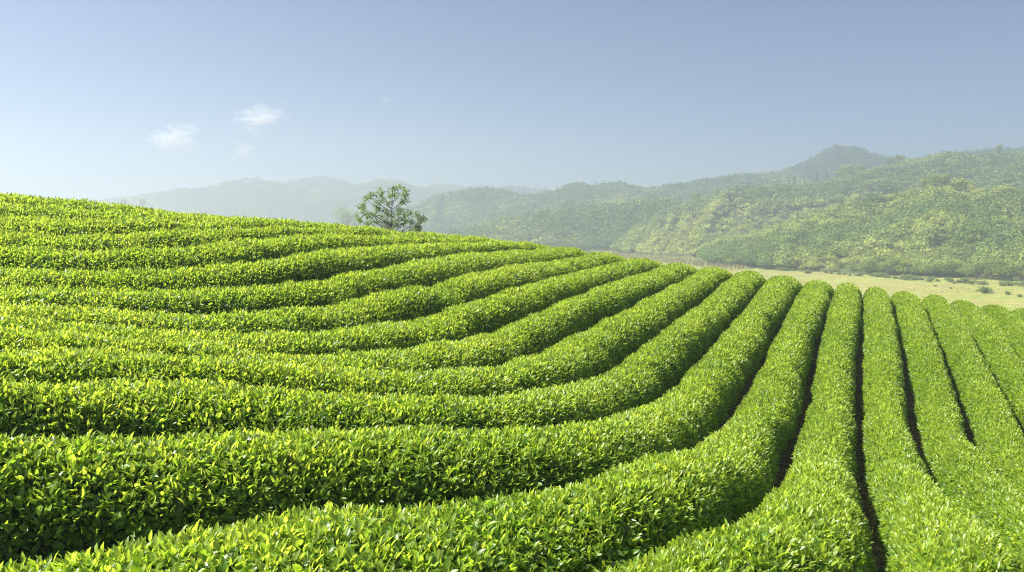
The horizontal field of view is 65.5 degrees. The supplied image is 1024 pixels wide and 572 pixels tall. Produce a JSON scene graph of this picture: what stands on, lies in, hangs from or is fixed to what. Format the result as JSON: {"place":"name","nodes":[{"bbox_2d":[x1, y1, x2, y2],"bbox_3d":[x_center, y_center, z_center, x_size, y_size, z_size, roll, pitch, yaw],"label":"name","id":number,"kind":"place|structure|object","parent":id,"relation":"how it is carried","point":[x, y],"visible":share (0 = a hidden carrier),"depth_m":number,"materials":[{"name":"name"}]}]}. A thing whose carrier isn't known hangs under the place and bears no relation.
{"place":"outdoors","nodes":[
{"label":"outdoors","id":0,"kind":"place"},
{"bbox_2d":[138,199,146,206],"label":"broadleaf tree","id":1,"kind":"object","parent":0,"point":[142,202],"visible":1,"depth_m":794.87,"materials":[{"name":"green plant"}]},
{"bbox_2d":[116,182,379,223],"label":"hill","id":2,"kind":"structure","parent":0,"point":[255,190],"depth_m":1137.44,"materials":[{"name":"green plant"}]},
{"bbox_2d":[91,176,401,223],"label":"wood","id":3,"kind":"object","parent":2,"relation":"on","point":[152,199],"visible":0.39,"depth_m":1142.63,"materials":[{"name":"green plant"}]},
{"bbox_2d":[296,181,349,189],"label":"hill","id":4,"kind":"structure","parent":0,"point":[320,185],"depth_m":1274.55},
{"bbox_2d":[268,175,355,191],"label":"wood","id":5,"kind":"object","parent":4,"relation":"on","point":[319,179],"visible":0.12,"depth_m":1272.04,"materials":[{"name":"green plant"}]},
{"bbox_2d":[331,205,364,226],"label":"broadleaf tree","id":6,"kind":"object","parent":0,"point":[347,218],"visible":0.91,"depth_m":514.63,"materials":[{"name":"green plant"}]},
{"bbox_2d":[341,183,433,209],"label":"hill","id":7,"kind":"structure","parent":0,"point":[388,193],"depth_m":1202.22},
{"bbox_2d":[322,178,444,212],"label":"wood","id":8,"kind":"object","parent":7,"relation":"on","point":[364,188],"visible":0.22,"depth_m":1199.47,"materials":[{"name":"green plant"}]},
{"bbox_2d":[430,187,538,193],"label":"hill","id":9,"kind":"structure","parent":0,"point":[457,189],"depth_m":1299.19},
{"bbox_2d":[420,182,551,193],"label":"wood","id":10,"kind":"object","parent":9,"relation":"on","point":[450,186],"visible":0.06,"depth_m":1298.16,"materials":[{"name":"green plant"}]},
{"bbox_2d":[0,0,1023,200],"label":"sky","id":11,"kind":"structure","parent":0,"point":[100,99],"materials":[{"name":"blue"}]},
{"bbox_2d":[547,244,588,251],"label":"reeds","id":12,"kind":"object","parent":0,"point":[575,245],"visible":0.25,"depth_m":412.85,"materials":[{"name":"plant"}]},
{"bbox_2d":[583,246,614,250],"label":"hill","id":13,"kind":"structure","parent":0,"point":[587,248],"depth_m":448.39,"materials":[{"name":"green plant"}]},
{"bbox_2d":[436,191,683,250],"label":"wood","id":14,"kind":"object","parent":13,"relation":"on","point":[595,225],"visible":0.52,"depth_m":465.50,"materials":[{"name":"green plant"}]},
{"bbox_2d":[484,179,799,222],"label":"hill","id":15,"kind":"structure","parent":0,"point":[634,193],"depth_m":706.70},
{"bbox_2d":[464,172,836,227],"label":"wood","id":16,"kind":"object","parent":15,"relation":"on","point":[572,194],"visible":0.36,"depth_m":688.66,"materials":[{"name":"green plant"}]},
{"bbox_2d":[599,251,1023,310],"bbox_3d":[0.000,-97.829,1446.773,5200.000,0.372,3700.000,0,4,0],"label":"valley floor","id":17,"kind":"structure","parent":0,"point":[864,283],"depth_m":194.99,"materials":[{"name":"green plant"}]},
{"bbox_2d":[586,248,746,270],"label":"dry grass","id":18,"kind":"structure","parent":17,"relation":"on","point":[665,259],"depth_m":313.92,"materials":[{"name":"beige plant"}]},
{"bbox_2d":[853,271,863,275],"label":"bush","id":19,"kind":"object","parent":17,"relation":"on","point":[857,273],"visible":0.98,"depth_m":229.78,"materials":[{"name":"green plant"}]},
{"bbox_2d":[878,272,888,277],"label":"bush","id":20,"kind":"object","parent":17,"relation":"on","point":[882,274],"visible":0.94,"depth_m":224.07,"materials":[{"name":"green plant"}]},
{"bbox_2d":[900,274,911,279],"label":"bush","id":21,"kind":"object","parent":17,"relation":"on","point":[905,277],"visible":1,"depth_m":212.55,"materials":[{"name":"green plant"}]},
{"bbox_2d":[910,275,920,279],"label":"bush","id":22,"kind":"object","parent":17,"relation":"on","point":[913,277],"visible":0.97,"depth_m":213.13,"materials":[{"name":"green plant"}]},
{"bbox_2d":[924,276,934,281],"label":"bush","id":23,"kind":"object","parent":17,"relation":"on","point":[930,279],"visible":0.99,"depth_m":206.93,"materials":[{"name":"green plant"}]},
{"bbox_2d":[943,277,953,281],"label":"bush","id":24,"kind":"object","parent":17,"relation":"on","point":[948,279],"visible":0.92,"depth_m":207.48,"materials":[{"name":"green plant"}]},
{"bbox_2d":[959,277,970,282],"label":"bush","id":25,"kind":"object","parent":17,"relation":"on","point":[963,280],"visible":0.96,"depth_m":202.27,"materials":[{"name":"green plant"}]},
{"bbox_2d":[966,280,976,283],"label":"bush","id":26,"kind":"object","parent":17,"relation":"on","point":[971,281],"visible":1,"depth_m":199.44,"materials":[{"name":"green plant"}]},
{"bbox_2d":[977,280,988,284],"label":"bush","id":27,"kind":"object","parent":17,"relation":"on","point":[983,283],"visible":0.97,"depth_m":197.11,"materials":[{"name":"green plant"}]},
{"bbox_2d":[978,286,993,292],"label":"bush","id":28,"kind":"object","parent":17,"relation":"on","point":[984,290],"visible":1,"depth_m":172.25,"materials":[{"name":"green plant"}]},
{"bbox_2d":[1005,280,1013,285],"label":"bush","id":29,"kind":"object","parent":17,"relation":"on","point":[1009,282],"visible":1,"depth_m":194.03,"materials":[{"name":"green plant"}]},
{"bbox_2d":[613,159,1023,257],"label":"hill","id":30,"kind":"structure","parent":0,"point":[753,211],"depth_m":418.62,"materials":[{"name":"green plant"}]},
{"bbox_2d":[689,192,702,200],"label":"ridge tree","id":31,"kind":"object","parent":30,"relation":"on","point":[697,195],"visible":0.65,"depth_m":468.88,"materials":[{"name":"green plant"}]},
{"bbox_2d":[711,187,722,194],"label":"ridge tree","id":32,"kind":"object","parent":30,"relation":"on","point":[716,190],"visible":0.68,"depth_m":473.63,"materials":[{"name":"green plant"}]},
{"bbox_2d":[609,147,1023,254],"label":"wood","id":33,"kind":"object","parent":30,"relation":"on","point":[765,199],"visible":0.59,"depth_m":437.41,"materials":[{"name":"green plant"}]},
{"bbox_2d":[840,164,854,175],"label":"ridge tree","id":34,"kind":"object","parent":30,"relation":"on","point":[849,169],"visible":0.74,"depth_m":500.54,"materials":[{"name":"green plant"}]},
{"bbox_2d":[855,164,865,170],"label":"ridge tree","id":35,"kind":"object","parent":30,"relation":"on","point":[861,167],"visible":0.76,"depth_m":502.39,"materials":[{"name":"green plant"}]},
{"bbox_2d":[885,157,895,164],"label":"ridge tree","id":36,"kind":"object","parent":30,"relation":"on","point":[890,161],"visible":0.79,"depth_m":514.17,"materials":[{"name":"green plant"}]},
{"bbox_2d":[895,154,904,162],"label":"ridge tree","id":37,"kind":"object","parent":30,"relation":"on","point":[900,157],"visible":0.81,"depth_m":515.36,"materials":[{"name":"green plant"}]},
{"bbox_2d":[918,178,930,187],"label":"ridge tree","id":38,"kind":"object","parent":30,"relation":"on","point":[924,183],"visible":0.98,"depth_m":300.30,"materials":[{"name":"green plant"}]},
{"bbox_2d":[994,144,1002,152],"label":"ridge tree","id":39,"kind":"object","parent":30,"relation":"on","point":[998,147],"visible":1,"depth_m":514.46,"materials":[{"name":"green plant"}]},
{"bbox_2d":[803,151,855,177],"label":"hill","id":40,"kind":"structure","parent":0,"point":[809,168],"depth_m":843.30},
{"bbox_2d":[760,144,1023,178],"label":"wood","id":41,"kind":"object","parent":40,"relation":"on","point":[838,156],"visible":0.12,"depth_m":837.84,"materials":[{"name":"green plant"}]},
{"bbox_2d":[673,301,1023,571],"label":"hillside","id":42,"kind":"structure","parent":0,"point":[910,400],"depth_m":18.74,"materials":[{"name":"soil"}]},
{"bbox_2d":[2,192,162,210],"bbox_3d":[-10.127,-1.512,22.259,15.705,3.005,3.793,-4,6,-39],"label":"tea hedge","id":43,"kind":"object","parent":42,"relation":"on","point":[7,193],"depth_m":20.25,"materials":[{"name":"green plant"}]},
{"bbox_2d":[0,192,223,217],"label":"tea hedge","id":44,"kind":"object","parent":42,"relation":"on","point":[74,202],"visible":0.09,"depth_m":19.25,"materials":[{"name":"green plant"}]},
{"bbox_2d":[0,202,316,226],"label":"tea hedge","id":45,"kind":"object","parent":42,"relation":"on","point":[9,208],"visible":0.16,"depth_m":18.08,"materials":[{"name":"green plant"}]},
{"bbox_2d":[0,214,405,241],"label":"tea hedge","id":46,"kind":"object","parent":42,"relation":"on","point":[63,226],"visible":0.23,"depth_m":16.83,"materials":[{"name":"green plant"}]},
{"bbox_2d":[0,223,463,254],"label":"tea hedge","id":47,"kind":"object","parent":42,"relation":"on","point":[161,239],"visible":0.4,"depth_m":16.18,"materials":[{"name":"green plant"}]},
{"bbox_2d":[0,232,506,276],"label":"tea hedge","id":48,"kind":"object","parent":42,"relation":"on","point":[248,249],"visible":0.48,"depth_m":15.29,"materials":[{"name":"green plant"}]},
{"bbox_2d":[0,240,551,297],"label":"tea hedge","id":49,"kind":"object","parent":42,"relation":"on","point":[322,264],"visible":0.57,"depth_m":15.03,"materials":[{"name":"green plant"}]},
{"bbox_2d":[0,246,585,323],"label":"tea hedge","id":50,"kind":"object","parent":42,"relation":"on","point":[425,272],"visible":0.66,"depth_m":14.19,"materials":[{"name":"green plant"}]},
{"bbox_2d":[0,251,626,340],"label":"tea hedge","id":51,"kind":"object","parent":42,"relation":"on","point":[408,303],"visible":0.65,"depth_m":13.90,"materials":[{"name":"green plant"}]},
{"bbox_2d":[0,257,665,357],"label":"tea hedge","id":52,"kind":"object","parent":42,"relation":"on","point":[493,312],"visible":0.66,"depth_m":13.45,"materials":[{"name":"green plant"}]},
{"bbox_2d":[0,262,697,372],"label":"tea hedge","id":53,"kind":"object","parent":42,"relation":"on","point":[555,323],"visible":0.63,"depth_m":12.80,"materials":[{"name":"green plant"}]},
{"bbox_2d":[0,266,733,398],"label":"tea hedge","id":54,"kind":"object","parent":42,"relation":"on","point":[605,344],"visible":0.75,"depth_m":9.78,"materials":[{"name":"green plant"}]},
{"bbox_2d":[0,270,765,448],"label":"tea hedge","id":55,"kind":"object","parent":42,"relation":"on","point":[655,368],"visible":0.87,"depth_m":7.99,"materials":[{"name":"green plant"}]},
{"bbox_2d":[354,185,427,231],"bbox_3d":[-7.915,0.059,52.150,4.852,13.493,3.638,0,4,0],"label":"broadleaf tree","id":56,"kind":"object","parent":42,"relation":"on","point":[390,224],"visible":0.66,"depth_m":51.72,"materials":[{"name":"green plant"}]},
{"bbox_2d":[0,275,802,565],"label":"tea hedge","id":57,"kind":"object","parent":42,"relation":"on","point":[62,496],"visible":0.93,"depth_m":6.64,"materials":[{"name":"green plant"}]},
{"bbox_2d":[0,278,834,571],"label":"tea hedge","id":58,"kind":"object","parent":42,"relation":"on","point":[728,472],"visible":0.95,"depth_m":6.03,"materials":[{"name":"green plant"}]},
{"bbox_2d":[594,282,878,571],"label":"tea hedge","id":59,"kind":"object","parent":42,"relation":"on","point":[807,515],"visible":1,"depth_m":7.24,"materials":[{"name":"green plant"}]},
{"bbox_2d":[860,286,1023,571],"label":"tea hedge","id":60,"kind":"object","parent":42,"relation":"on","point":[924,523],"visible":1,"depth_m":10.19,"materials":[{"name":"green plant"}]},
{"bbox_2d":[891,291,1023,563],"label":"tea hedge","id":61,"kind":"object","parent":42,"relation":"on","point":[961,469],"visible":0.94,"depth_m":15.64,"materials":[{"name":"green plant"}]},
{"bbox_2d":[922,294,1023,495],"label":"tea hedge","id":62,"kind":"object","parent":42,"relation":"on","point":[998,438],"visible":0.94,"depth_m":20.17,"materials":[{"name":"green plant"}]},
{"bbox_2d":[950,299,1023,427],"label":"tea hedge","id":63,"kind":"object","parent":42,"relation":"on","point":[1005,362],"visible":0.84,"depth_m":24.77,"materials":[{"name":"green plant"}]},
{"bbox_2d":[981,304,1023,360],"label":"tea hedge","id":64,"kind":"object","parent":42,"relation":"on","point":[1010,323],"visible":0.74,"depth_m":29.77,"materials":[{"name":"green plant"}]},
{"bbox_2d":[1012,308,1023,321],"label":"tea hedge","id":65,"kind":"object","parent":42,"relation":"on","point":[1019,313],"visible":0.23,"depth_m":33.58,"materials":[{"name":"green plant"}]},
{"bbox_2d":[719,189,1023,279],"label":"hill","id":66,"kind":"structure","parent":0,"point":[818,268],"depth_m":245.72,"materials":[{"name":"green plant"}]},
{"bbox_2d":[800,256,807,267],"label":"tree","id":67,"kind":"object","parent":66,"relation":"on","point":[805,261],"visible":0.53,"depth_m":255.49,"materials":[{"name":"green plant"}]},
{"bbox_2d":[816,255,830,263],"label":"tree","id":68,"kind":"object","parent":66,"relation":"on","point":[822,258],"visible":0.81,"depth_m":253.62,"materials":[{"name":"green plant"}]},
{"bbox_2d":[835,261,847,267],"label":"tree","id":69,"kind":"object","parent":66,"relation":"on","point":[842,264],"visible":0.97,"depth_m":248.67,"materials":[{"name":"green plant"}]},
{"bbox_2d":[846,262,859,270],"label":"tree","id":70,"kind":"object","parent":66,"relation":"on","point":[853,266],"visible":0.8,"depth_m":242.26,"materials":[{"name":"green plant"}]},
{"bbox_2d":[696,176,1023,276],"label":"wood","id":71,"kind":"object","parent":66,"relation":"on","point":[907,222],"visible":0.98,"depth_m":265.97,"materials":[{"name":"green plant"}]},
{"bbox_2d":[856,256,876,274],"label":"tree","id":72,"kind":"object","parent":66,"relation":"on","point":[868,264],"visible":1,"depth_m":235.24,"materials":[{"name":"green plant"}]},
{"bbox_2d":[873,261,889,272],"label":"tree","id":73,"kind":"object","parent":66,"relation":"on","point":[879,265],"visible":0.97,"depth_m":233.26,"materials":[{"name":"green plant"}]},
{"bbox_2d":[883,255,902,274],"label":"tree","id":74,"kind":"object","parent":66,"relation":"on","point":[894,259],"visible":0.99,"depth_m":232.07,"materials":[{"name":"green plant"}]},
{"bbox_2d":[893,258,911,275],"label":"tree","id":75,"kind":"object","parent":66,"relation":"on","point":[901,268],"visible":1,"depth_m":229.10,"materials":[{"name":"green plant"}]},
{"bbox_2d":[906,265,919,275],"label":"tree","id":76,"kind":"object","parent":66,"relation":"on","point":[913,271],"visible":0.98,"depth_m":228.45,"materials":[{"name":"green plant"}]},
{"bbox_2d":[916,262,935,276],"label":"tree","id":77,"kind":"object","parent":66,"relation":"on","point":[926,269],"visible":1,"depth_m":223.19,"materials":[{"name":"green plant"}]},
{"bbox_2d":[926,173,941,185],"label":"ridge tree","id":78,"kind":"object","parent":66,"relation":"on","point":[933,177],"visible":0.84,"depth_m":300.90,"materials":[{"name":"green plant"}]},
{"bbox_2d":[932,259,947,276],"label":"tree","id":79,"kind":"object","parent":66,"relation":"on","point":[939,267],"visible":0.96,"depth_m":223.08,"materials":[{"name":"green plant"}]},
{"bbox_2d":[938,174,950,184],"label":"ridge tree","id":80,"kind":"object","parent":66,"relation":"on","point":[943,178],"visible":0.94,"depth_m":301.29,"materials":[{"name":"green plant"}]},
{"bbox_2d":[942,258,961,277],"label":"tree","id":81,"kind":"object","parent":66,"relation":"on","point":[952,264],"visible":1,"depth_m":222.26,"materials":[{"name":"green plant"}]},
{"bbox_2d":[955,265,976,277],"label":"tree","id":82,"kind":"object","parent":66,"relation":"on","point":[966,271],"visible":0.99,"depth_m":216.32,"materials":[{"name":"green plant"}]},
{"bbox_2d":[969,258,986,278],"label":"tree","id":83,"kind":"object","parent":66,"relation":"on","point":[977,266],"visible":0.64,"depth_m":217.11,"materials":[{"name":"green plant"}]},
{"bbox_2d":[979,256,1005,279],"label":"tree","id":84,"kind":"object","parent":66,"relation":"on","point":[994,260],"visible":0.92,"depth_m":212.49,"materials":[{"name":"green plant"}]},
{"bbox_2d":[988,262,1012,280],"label":"tree","id":85,"kind":"object","parent":66,"relation":"on","point":[1001,269],"visible":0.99,"depth_m":210.60,"materials":[{"name":"green plant"}]},
{"bbox_2d":[1005,260,1021,280],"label":"tree","id":86,"kind":"object","parent":66,"relation":"on","point":[1015,267],"visible":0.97,"depth_m":210.36,"materials":[{"name":"green plant"}]},
{"bbox_2d":[1014,261,1023,279],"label":"tree","id":87,"kind":"object","parent":66,"relation":"on","point":[1022,266],"visible":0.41,"depth_m":213.24,"materials":[{"name":"green plant"}]},
{"bbox_2d":[1014,267,1023,276],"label":"tree","id":88,"kind":"object","parent":66,"relation":"on","point":[1020,273],"visible":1,"depth_m":209.39,"materials":[{"name":"green plant"}]},
{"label":"hill","id":89,"kind":"structure","parent":0,"visible":0},
{"bbox_2d":[350,185,516,233],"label":"wood","id":90,"kind":"object","parent":89,"relation":"on","point":[436,208],"visible":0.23,"depth_m":696.12,"materials":[{"name":"green plant"}]}
]}

